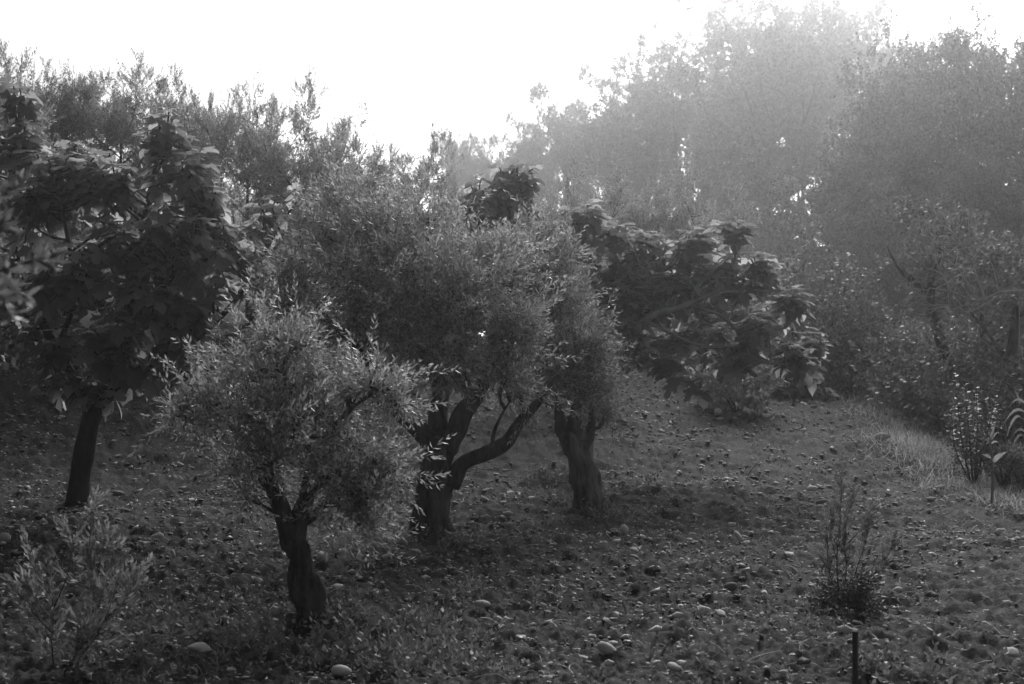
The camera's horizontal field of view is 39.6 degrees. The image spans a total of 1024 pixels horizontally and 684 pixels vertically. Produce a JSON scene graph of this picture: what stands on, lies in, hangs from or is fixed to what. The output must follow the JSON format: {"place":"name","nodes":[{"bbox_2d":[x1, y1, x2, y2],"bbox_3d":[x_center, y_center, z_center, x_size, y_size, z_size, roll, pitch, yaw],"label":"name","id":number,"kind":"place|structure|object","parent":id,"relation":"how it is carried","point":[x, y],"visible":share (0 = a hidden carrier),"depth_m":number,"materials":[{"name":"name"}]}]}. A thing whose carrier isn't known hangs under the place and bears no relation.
{"place":"outdoors","nodes":[
{"label":"outdoors","id":0,"kind":"place"},
{"bbox_2d":[0,252,1023,683],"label":"soil ground","id":1,"kind":"structure","parent":0,"point":[34,668],"depth_m":10.66,"materials":[{"name":"soil"}]},
{"bbox_2d":[0,533,10,542],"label":"stone","id":2,"kind":"object","parent":1,"relation":"on","point":[5,537],"visible":0.98,"depth_m":10.99,"materials":[{"name":"stone"}]},
{"bbox_2d":[0,91,56,369],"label":"alder tree","id":3,"kind":"object","parent":1,"relation":"on","point":[7,345],"visible":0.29,"depth_m":13.15,"materials":[{"name":"grey plant"}]},
{"bbox_2d":[0,46,66,296],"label":"olive tree","id":4,"kind":"object","parent":1,"relation":"on","point":[2,102],"visible":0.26,"depth_m":18.06,"materials":[{"name":"grey plant"}]},
{"bbox_2d":[0,168,72,324],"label":"tree leaves","id":5,"kind":"object","parent":1,"relation":"on","point":[11,285],"visible":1,"depth_m":3.30,"materials":[{"name":"plant"}]},
{"bbox_2d":[0,38,101,280],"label":"olive tree","id":6,"kind":"object","parent":1,"relation":"on","point":[51,96],"visible":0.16,"depth_m":20.31,"materials":[{"name":"grey plant"}]},
{"bbox_2d":[2,69,142,264],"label":"olive tree","id":7,"kind":"object","parent":1,"relation":"on","point":[129,154],"visible":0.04,"depth_m":21.45,"materials":[{"name":"grey plant"}]},
{"bbox_2d":[0,484,155,672],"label":"young olive","id":8,"kind":"object","parent":1,"relation":"on","point":[98,590],"visible":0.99,"depth_m":6.89,"materials":[{"name":"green plant"}]},
{"bbox_2d":[30,47,202,262],"bbox_3d":[-5.756,-2.451,20.969,2.795,3.799,2.732,0,0,-15],"label":"olive tree","id":9,"kind":"object","parent":1,"relation":"on","point":[118,125],"visible":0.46,"depth_m":20.48,"materials":[{"name":"grey plant"}]},
{"bbox_2d":[111,490,123,495],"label":"stone","id":10,"kind":"object","parent":1,"relation":"on","point":[117,493],"visible":0.95,"depth_m":13.35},
{"bbox_2d":[151,532,163,538],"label":"stone","id":11,"kind":"object","parent":1,"relation":"on","point":[159,535],"visible":1,"depth_m":11.11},
{"bbox_2d":[0,75,320,506],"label":"fig tree","id":12,"kind":"object","parent":1,"relation":"on","point":[158,278],"visible":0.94,"depth_m":12.80,"materials":[{"name":"grey plant"}]},
{"bbox_2d":[92,59,251,229],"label":"olive tree","id":13,"kind":"object","parent":1,"relation":"on","point":[215,114],"visible":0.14,"depth_m":22.25,"materials":[{"name":"grey plant"}]},
{"bbox_2d":[187,642,211,653],"bbox_3d":[-1.605,1.569,7.283,0.107,0.060,0.108,0,0,36],"label":"stone","id":14,"kind":"object","parent":1,"relation":"on","point":[199,647],"visible":1,"depth_m":7.25,"materials":[{"name":"stone"}]},
{"bbox_2d":[169,64,334,324],"bbox_3d":[-3.785,-2.196,21.222,2.672,3.926,2.384,0,0,3],"label":"olive tree","id":15,"kind":"object","parent":1,"relation":"on","point":[226,130],"visible":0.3,"depth_m":20.74,"materials":[{"name":"grey plant"}]},
{"bbox_2d":[126,264,463,626],"bbox_3d":[-1.214,0.623,8.261,1.873,2.165,1.354,0,0,0],"label":"olive tree","id":16,"kind":"object","parent":1,"relation":"on","point":[307,590],"visible":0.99,"depth_m":8.26,"materials":[{"name":"grey plant"}]},
{"bbox_2d":[228,96,376,331],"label":"olive tree","id":17,"kind":"object","parent":1,"relation":"on","point":[255,177],"visible":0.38,"depth_m":19.78,"materials":[{"name":"grey plant"}]},
{"bbox_2d":[315,550,328,561],"bbox_3d":[-1.368,1.544,10.256,0.081,0.079,0.119,0,0,-27],"label":"stone","id":18,"kind":"object","parent":1,"relation":"on","point":[321,555],"visible":0.72,"depth_m":10.22,"materials":[{"name":"stone"}]},
{"bbox_2d":[331,665,351,675],"bbox_3d":[-0.842,1.618,7.013,0.108,0.054,0.068,11,-11,-21],"label":"stone","id":19,"kind":"object","parent":1,"relation":"on","point":[341,670],"visible":1,"depth_m":6.99,"materials":[{"name":"stone"}]},
{"bbox_2d":[294,121,419,312],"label":"olive tree","id":20,"kind":"object","parent":1,"relation":"on","point":[371,164],"visible":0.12,"depth_m":21.68,"materials":[{"name":"grey plant"}]},
{"bbox_2d":[225,129,579,533],"bbox_3d":[-0.829,-0.127,11.920,3.124,3.539,2.317,0,0,29],"label":"olive tree","id":21,"kind":"object","parent":1,"relation":"on","point":[396,302],"visible":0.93,"depth_m":11.64,"materials":[{"name":"grey plant"}]},
{"bbox_2d":[365,118,471,287],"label":"olive tree","id":22,"kind":"object","parent":1,"relation":"on","point":[404,177],"visible":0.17,"depth_m":23.63,"materials":[{"name":"grey plant"}]},
{"bbox_2d":[0,177,838,375],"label":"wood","id":23,"kind":"object","parent":1,"relation":"on","point":[236,216],"depth_m":117.26,"materials":[{"name":"plant"}]},
{"bbox_2d":[426,125,483,232],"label":"poplar tree","id":24,"kind":"object","parent":1,"relation":"on","point":[457,164],"visible":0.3,"depth_m":100.97,"materials":[{"name":"grey plant"}]},
{"bbox_2d":[407,181,504,321],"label":"olive tree","id":25,"kind":"object","parent":1,"relation":"on","point":[453,193],"visible":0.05,"depth_m":20.95,"materials":[{"name":"grey plant"}]},
{"bbox_2d":[376,161,544,427],"bbox_3d":[-0.584,-0.237,15.470,1.640,3.411,1.391,0,0,-29],"label":"fig tree","id":26,"kind":"object","parent":1,"relation":"on","point":[501,203],"visible":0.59,"depth_m":15.20,"materials":[{"name":"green plant"}]},
{"bbox_2d":[435,128,495,306],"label":"poplar tree","id":27,"kind":"object","parent":1,"relation":"on","point":[484,142],"visible":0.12,"depth_m":103.02,"materials":[{"name":"grey plant"}]},
{"bbox_2d":[448,565,491,593],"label":"dry grass tuft","id":28,"kind":"object","parent":1,"relation":"on","point":[473,587],"visible":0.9,"depth_m":9.30,"materials":[{"name":"plant"}]},
{"bbox_2d":[474,600,490,606],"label":"stone","id":29,"kind":"object","parent":1,"relation":"on","point":[479,602],"visible":0.97,"depth_m":8.83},
{"bbox_2d":[468,134,505,336],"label":"poplar tree","id":30,"kind":"object","parent":1,"relation":"on","point":[485,163],"visible":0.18,"depth_m":101.12,"materials":[{"name":"grey plant"}]},
{"bbox_2d":[488,130,513,306],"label":"poplar tree","id":31,"kind":"object","parent":1,"relation":"on","point":[497,141],"visible":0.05,"depth_m":103.35,"materials":[{"name":"grey plant"}]},
{"bbox_2d":[0,321,1023,683],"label":"weeds","id":32,"kind":"object","parent":1,"relation":"on","point":[402,653],"visible":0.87,"depth_m":7.71,"materials":[{"name":"grey plant"}]},
{"bbox_2d":[0,253,1023,683],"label":"stones","id":33,"kind":"object","parent":1,"relation":"on","point":[472,521],"visible":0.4,"depth_m":11.56,"materials":[{"name":"stone"}]},
{"bbox_2d":[0,314,1023,683],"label":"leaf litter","id":34,"kind":"object","parent":1,"relation":"on","point":[580,548],"visible":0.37,"depth_m":10.52,"materials":[{"name":"plant"}]},
{"bbox_2d":[0,301,1023,683],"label":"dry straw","id":35,"kind":"object","parent":1,"relation":"on","point":[530,565],"visible":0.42,"depth_m":9.59,"materials":[{"name":"plant"}]},
{"bbox_2d":[16,363,1023,672],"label":"grass","id":36,"kind":"structure","parent":1,"relation":"on","point":[926,443],"depth_m":16.81,"materials":[{"name":"plant"}]},
{"bbox_2d":[515,635,526,640],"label":"stone","id":37,"kind":"object","parent":1,"relation":"on","point":[520,637],"visible":0.92,"depth_m":7.99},
{"bbox_2d":[500,130,542,308],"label":"poplar tree","id":38,"kind":"object","parent":1,"relation":"on","point":[528,163],"visible":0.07,"depth_m":98.48,"materials":[{"name":"grey plant"}]},
{"bbox_2d":[502,107,558,300],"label":"poplar tree","id":39,"kind":"object","parent":1,"relation":"on","point":[515,157],"visible":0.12,"depth_m":98.33,"materials":[{"name":"grey plant"}]},
{"bbox_2d":[472,189,644,514],"bbox_3d":[0.410,0.083,13.092,1.719,3.054,1.643,0,0,0],"label":"olive tree","id":40,"kind":"object","parent":1,"relation":"on","point":[576,440],"visible":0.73,"depth_m":12.97,"materials":[{"name":"grey plant"}]},
{"bbox_2d":[493,152,632,397],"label":"olive tree","id":41,"kind":"object","parent":1,"relation":"on","point":[611,196],"visible":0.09,"depth_m":18.70,"materials":[{"name":"grey plant"}]},
{"bbox_2d":[534,104,601,206],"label":"poplar tree","id":42,"kind":"object","parent":1,"relation":"on","point":[540,112],"visible":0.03,"depth_m":100.42,"materials":[{"name":"grey plant"}]},
{"bbox_2d":[523,77,617,324],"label":"poplar tree","id":43,"kind":"object","parent":1,"relation":"on","point":[565,125],"visible":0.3,"depth_m":89.88,"materials":[{"name":"grey plant"}]},
{"bbox_2d":[565,94,642,317],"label":"poplar tree","id":44,"kind":"object","parent":1,"relation":"on","point":[579,103],"visible":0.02,"depth_m":96.54,"materials":[{"name":"grey plant"}]},
{"bbox_2d":[556,170,655,361],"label":"olive tree","id":45,"kind":"object","parent":1,"relation":"on","point":[593,188],"visible":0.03,"depth_m":25.51,"materials":[{"name":"grey plant"}]},
{"bbox_2d":[597,641,616,654],"bbox_3d":[0.502,1.612,7.458,0.127,0.064,0.080,31,1,10],"label":"stone","id":46,"kind":"object","parent":1,"relation":"on","point":[604,648],"visible":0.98,"depth_m":7.43,"materials":[{"name":"stone"}]},
{"bbox_2d":[604,659,613,665],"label":"stone","id":47,"kind":"object","parent":1,"relation":"on","point":[608,662],"visible":0.89,"depth_m":7.19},
{"bbox_2d":[566,59,681,352],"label":"poplar tree","id":48,"kind":"object","parent":1,"relation":"on","point":[631,145],"visible":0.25,"depth_m":86.57,"materials":[{"name":"grey plant"}]},
{"bbox_2d":[620,524,628,534],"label":"stone","id":49,"kind":"object","parent":1,"relation":"on","point":[624,529],"visible":0.99,"depth_m":11.73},
{"bbox_2d":[582,170,713,365],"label":"olive tree","id":50,"kind":"object","parent":1,"relation":"on","point":[633,214],"visible":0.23,"depth_m":24.77,"materials":[{"name":"grey plant"}]},
{"bbox_2d":[648,625,661,631],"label":"stone","id":51,"kind":"object","parent":1,"relation":"on","point":[656,628],"visible":1,"depth_m":7.78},
{"bbox_2d":[583,13,749,365],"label":"poplar tree","id":52,"kind":"object","parent":1,"relation":"on","point":[669,115],"visible":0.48,"depth_m":84.76,"materials":[{"name":"grey plant"}]},
{"bbox_2d":[660,638,672,654],"bbox_3d":[0.812,1.606,7.486,0.069,0.098,0.018,0,0,23],"label":"stick","id":53,"kind":"object","parent":1,"relation":"on","point":[667,645],"visible":0.99,"depth_m":7.48,"materials":[{"name":"grey wood"}]},
{"bbox_2d":[667,662,680,671],"bbox_3d":[0.815,1.632,7.139,0.073,0.038,0.050,11,1,12],"label":"stone","id":54,"kind":"object","parent":1,"relation":"on","point":[673,666],"visible":1,"depth_m":7.13,"materials":[{"name":"stone"}]},
{"bbox_2d":[672,612,683,617],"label":"stone","id":55,"kind":"object","parent":1,"relation":"on","point":[677,615],"visible":1,"depth_m":8.51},
{"bbox_2d":[550,199,833,468],"bbox_3d":[1.947,0.006,15.329,3.114,2.957,1.958,0,0,0],"label":"fig tree","id":56,"kind":"object","parent":1,"relation":"on","point":[658,294],"visible":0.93,"depth_m":14.97,"materials":[{"name":"grey plant"}]},
{"bbox_2d":[692,605,710,614],"bbox_3d":[1.148,1.628,8.617,0.125,0.066,0.056,-4,2,-3],"label":"stone","id":57,"kind":"object","parent":1,"relation":"on","point":[701,608],"visible":0.84,"depth_m":8.61,"materials":[{"name":"stone"}]},
{"bbox_2d":[663,79,757,366],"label":"poplar tree","id":58,"kind":"object","parent":1,"relation":"on","point":[693,123],"visible":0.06,"depth_m":95.34,"materials":[{"name":"grey plant"}]},
{"bbox_2d":[631,158,797,377],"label":"olive tree","id":59,"kind":"object","parent":1,"relation":"on","point":[682,207],"visible":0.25,"depth_m":24.92,"materials":[{"name":"grey plant"}]},
{"bbox_2d":[714,610,725,616],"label":"stone","id":60,"kind":"object","parent":1,"relation":"on","point":[720,613],"visible":1,"depth_m":8.36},
{"bbox_2d":[649,251,808,378],"bbox_3d":[4.409,-0.248,27.893,3.544,3.087,3.397,0,0,0],"label":"bush","id":61,"kind":"object","parent":1,"relation":"on","point":[694,361],"visible":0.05,"depth_m":27.62,"materials":[{"name":"grey plant"}]},
{"bbox_2d":[724,582,736,590],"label":"stone","id":62,"kind":"object","parent":1,"relation":"on","point":[730,586],"visible":0.98,"depth_m":9.41,"materials":[{"name":"stone"}]},
{"bbox_2d":[684,349,792,414],"bbox_3d":[3.095,0.583,19.515,1.428,1.202,1.410,0,0,33],"label":"bush","id":63,"kind":"object","parent":1,"relation":"on","point":[748,397],"visible":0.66,"depth_m":19.28,"materials":[{"name":"grey plant"}]},
{"bbox_2d":[734,531,742,540],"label":"stone","id":64,"kind":"object","parent":1,"relation":"on","point":[738,536],"visible":1,"depth_m":11.16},
{"bbox_2d":[659,0,850,331],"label":"poplar tree","id":65,"kind":"object","parent":1,"relation":"on","point":[758,163],"visible":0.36,"depth_m":82.16,"materials":[{"name":"grey plant"}]},
{"bbox_2d":[688,40,823,331],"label":"poplar tree","id":66,"kind":"object","parent":1,"relation":"on","point":[746,152],"visible":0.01,"depth_m":95.66,"materials":[{"name":"grey plant"}]},
{"bbox_2d":[724,356,839,401],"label":"fig bush","id":67,"kind":"object","parent":1,"relation":"on","point":[822,394],"visible":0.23,"depth_m":21.79,"materials":[{"name":"grey plant"}]},
{"bbox_2d":[713,258,854,392],"bbox_3d":[5.348,-0.055,27.923,3.099,3.126,3.503,0,0,-21],"label":"bush","id":68,"kind":"object","parent":1,"relation":"on","point":[818,329],"visible":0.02,"depth_m":27.46,"materials":[{"name":"grey plant"}]},
{"bbox_2d":[748,231,828,389],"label":"alder tree","id":69,"kind":"object","parent":1,"relation":"on","point":[779,249],"visible":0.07,"depth_m":46.59,"materials":[{"name":"grey plant"}]},
{"bbox_2d":[711,0,870,332],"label":"poplar tree","id":70,"kind":"object","parent":1,"relation":"on","point":[803,150],"visible":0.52,"depth_m":79.31,"materials":[{"name":"grey plant"}]},
{"bbox_2d":[797,657,810,664],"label":"stone","id":71,"kind":"object","parent":1,"relation":"on","point":[802,661],"visible":1,"depth_m":7.14,"materials":[{"name":"stone"}]},
{"bbox_2d":[807,485,817,490],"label":"stone","id":72,"kind":"object","parent":1,"relation":"on","point":[811,488],"visible":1,"depth_m":14.30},
{"bbox_2d":[746,223,908,388],"bbox_3d":[5.390,-0.454,24.449,2.754,3.079,2.580,0,0,-41],"label":"bush","id":73,"kind":"object","parent":1,"relation":"on","point":[842,290],"visible":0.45,"depth_m":24.26,"materials":[{"name":"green plant"}]},
{"bbox_2d":[776,226,879,394],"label":"alder tree","id":74,"kind":"object","parent":1,"relation":"on","point":[811,261],"visible":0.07,"depth_m":40.42,"materials":[{"name":"grey plant"}]},
{"bbox_2d":[802,564,861,607],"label":"weed bush","id":75,"kind":"object","parent":1,"relation":"on","point":[822,600],"visible":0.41,"depth_m":8.88,"materials":[{"name":"grey plant"}]},
{"bbox_2d":[759,0,913,264],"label":"poplar tree","id":76,"kind":"object","parent":1,"relation":"on","point":[871,18],"visible":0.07,"depth_m":85.06,"materials":[{"name":"grey plant"}]},
{"bbox_2d":[835,625,853,634],"bbox_3d":[1.842,1.593,7.872,0.104,0.055,0.046,3,0,23],"label":"stone","id":77,"kind":"object","parent":1,"relation":"on","point":[846,630],"visible":0.99,"depth_m":7.86,"materials":[{"name":"stone"}]},
{"bbox_2d":[740,71,963,339],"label":"alder tree","id":78,"kind":"object","parent":1,"relation":"on","point":[857,193],"visible":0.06,"depth_m":47.02,"materials":[{"name":"grey plant"}]},
{"bbox_2d":[807,565,896,619],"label":"weed bush","id":79,"kind":"object","parent":1,"relation":"on","point":[862,601],"visible":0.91,"depth_m":8.63,"materials":[{"name":"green plant"}]},
{"bbox_2d":[785,288,923,403],"bbox_3d":[5.746,0.191,23.868,2.663,2.238,2.632,0,0,-41],"label":"bush","id":80,"kind":"object","parent":1,"relation":"on","point":[832,365],"visible":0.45,"depth_m":23.58,"materials":[{"name":"grey plant"}]},
{"bbox_2d":[852,630,857,683],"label":"wooden stake","id":81,"kind":"object","parent":1,"relation":"on","point":[854,656],"visible":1,"depth_m":5.59,"materials":[{"name":"wood"}]},
{"bbox_2d":[814,457,902,605],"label":"olive sapling","id":82,"kind":"object","parent":1,"relation":"on","point":[869,522],"visible":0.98,"depth_m":8.75,"materials":[{"name":"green plant"}]},
{"bbox_2d":[874,433,889,439],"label":"stone","id":83,"kind":"object","parent":1,"relation":"on","point":[884,436],"visible":0.82,"depth_m":17.79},
{"bbox_2d":[829,224,940,406],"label":"alder tree","id":84,"kind":"object","parent":1,"relation":"on","point":[888,287],"visible":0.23,"depth_m":35.41,"materials":[{"name":"grey plant"}]},
{"bbox_2d":[787,106,1003,396],"bbox_3d":[10.863,-1.324,40.129,6.559,10.326,6.725,0,0,-28],"label":"alder tree","id":85,"kind":"object","parent":1,"relation":"on","point":[928,165],"visible":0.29,"depth_m":39.53,"materials":[{"name":"grey plant"}]},
{"bbox_2d":[836,9,956,285],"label":"poplar tree","id":86,"kind":"object","parent":1,"relation":"on","point":[857,29],"visible":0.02,"depth_m":87.66,"materials":[{"name":"grey plant"}]},
{"bbox_2d":[819,303,986,434],"bbox_3d":[6.475,0.529,23.968,3.238,2.611,3.284,0,0,0],"label":"bush","id":87,"kind":"object","parent":1,"relation":"on","point":[856,337],"visible":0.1,"depth_m":23.63,"materials":[{"name":"grey plant"}]},
{"bbox_2d":[800,10,1018,390],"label":"alder tree","id":88,"kind":"object","parent":1,"relation":"on","point":[879,125],"visible":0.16,"depth_m":45.69,"materials":[{"name":"grey plant"}]},
{"bbox_2d":[834,13,1023,343],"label":"alder tree","id":89,"kind":"object","parent":1,"relation":"on","point":[934,87],"visible":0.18,"depth_m":41.46,"materials":[{"name":"grey plant"}]},
{"bbox_2d":[841,286,1018,434],"bbox_3d":[6.527,0.473,22.035,2.933,2.709,2.723,0,0,0],"label":"bush","id":90,"kind":"object","parent":1,"relation":"on","point":[892,346],"visible":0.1,"depth_m":21.85,"materials":[{"name":"grey plant"}]},
{"bbox_2d":[924,590,938,597],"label":"stone","id":91,"kind":"object","parent":1,"relation":"on","point":[931,593],"visible":1,"depth_m":8.98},
{"bbox_2d":[849,1,1023,351],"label":"alder tree","id":92,"kind":"object","parent":1,"relation":"on","point":[1002,134],"visible":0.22,"depth_m":38.60,"materials":[{"name":"grey plant"}]},
{"bbox_2d":[854,311,1023,435],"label":"bush","id":93,"kind":"object","parent":1,"relation":"on","point":[906,403],"visible":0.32,"depth_m":20.38,"materials":[{"name":"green plant"}]},
{"bbox_2d":[868,146,1023,356],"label":"alder tree","id":94,"kind":"object","parent":1,"relation":"on","point":[962,189],"visible":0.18,"depth_m":34.71,"materials":[{"name":"grey plant"}]},
{"bbox_2d":[881,188,1011,439],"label":"tree","id":95,"kind":"object","parent":1,"relation":"on","point":[923,258],"visible":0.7,"depth_m":20.49,"materials":[{"name":"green plant"}]},
{"bbox_2d":[893,316,1023,450],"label":"bush","id":96,"kind":"object","parent":1,"relation":"on","point":[970,365],"visible":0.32,"depth_m":18.92,"materials":[{"name":"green plant"}]},
{"bbox_2d":[893,192,1023,367],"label":"dead tree","id":97,"kind":"object","parent":1,"relation":"on","point":[998,294],"visible":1,"depth_m":17.52,"materials":[{"name":"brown wood"}]},
{"bbox_2d":[919,141,1023,360],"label":"alder tree","id":98,"kind":"object","parent":1,"relation":"on","point":[979,205],"visible":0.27,"depth_m":34.02,"materials":[{"name":"grey plant"}]},
{"bbox_2d":[936,365,1008,485],"bbox_3d":[4.940,0.903,15.195,0.839,1.319,0.771,0,0,0],"label":"round leaved shrub","id":99,"kind":"object","parent":1,"relation":"on","point":[971,452],"visible":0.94,"depth_m":15.15,"materials":[{"name":"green plant"}]},
{"bbox_2d":[925,243,1023,368],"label":"tree","id":100,"kind":"object","parent":1,"relation":"on","point":[964,293],"visible":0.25,"depth_m":20.06,"materials":[{"name":"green plant"}]},
{"bbox_2d":[934,231,1023,420],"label":"tree","id":101,"kind":"object","parent":1,"relation":"on","point":[1007,300],"visible":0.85,"depth_m":18.43,"materials":[{"name":"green plant"}]},
{"bbox_2d":[939,343,1023,478],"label":"bush","id":102,"kind":"object","parent":1,"relation":"on","point":[1007,392],"visible":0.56,"depth_m":17.27,"materials":[{"name":"grey plant"}]},
{"bbox_2d":[981,421,1005,503],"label":"cane plant","id":103,"kind":"object","parent":1,"relation":"on","point":[998,456],"visible":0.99,"depth_m":13.59,"materials":[{"name":"grey plant"}]},
{"bbox_2d":[972,438,1023,490],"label":"weed clump","id":104,"kind":"object","parent":1,"relation":"on","point":[1011,459],"visible":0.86,"depth_m":15.00,"materials":[{"name":"plant"}]},
{"bbox_2d":[983,440,1023,492],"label":"weed clump","id":105,"kind":"object","parent":1,"relation":"on","point":[1020,447],"visible":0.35,"depth_m":15.22,"materials":[{"name":"grey plant"}]},
{"bbox_2d":[1005,647,1019,656],"bbox_3d":[2.515,1.561,7.161,0.077,0.048,0.080,0,0,3],"label":"stone","id":106,"kind":"object","parent":1,"relation":"on","point":[1013,652],"visible":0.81,"depth_m":7.14,"materials":[{"name":"stone"}]},
{"bbox_2d":[1003,391,1023,450],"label":"cane plant","id":107,"kind":"object","parent":1,"relation":"on","point":[1017,416],"visible":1,"depth_m":13.15,"materials":[{"name":"grey plant"}]},
{"bbox_2d":[0,0,1023,344],"label":"sky","id":108,"kind":"structure","parent":0,"point":[462,64],"materials":[{"name":"white"}]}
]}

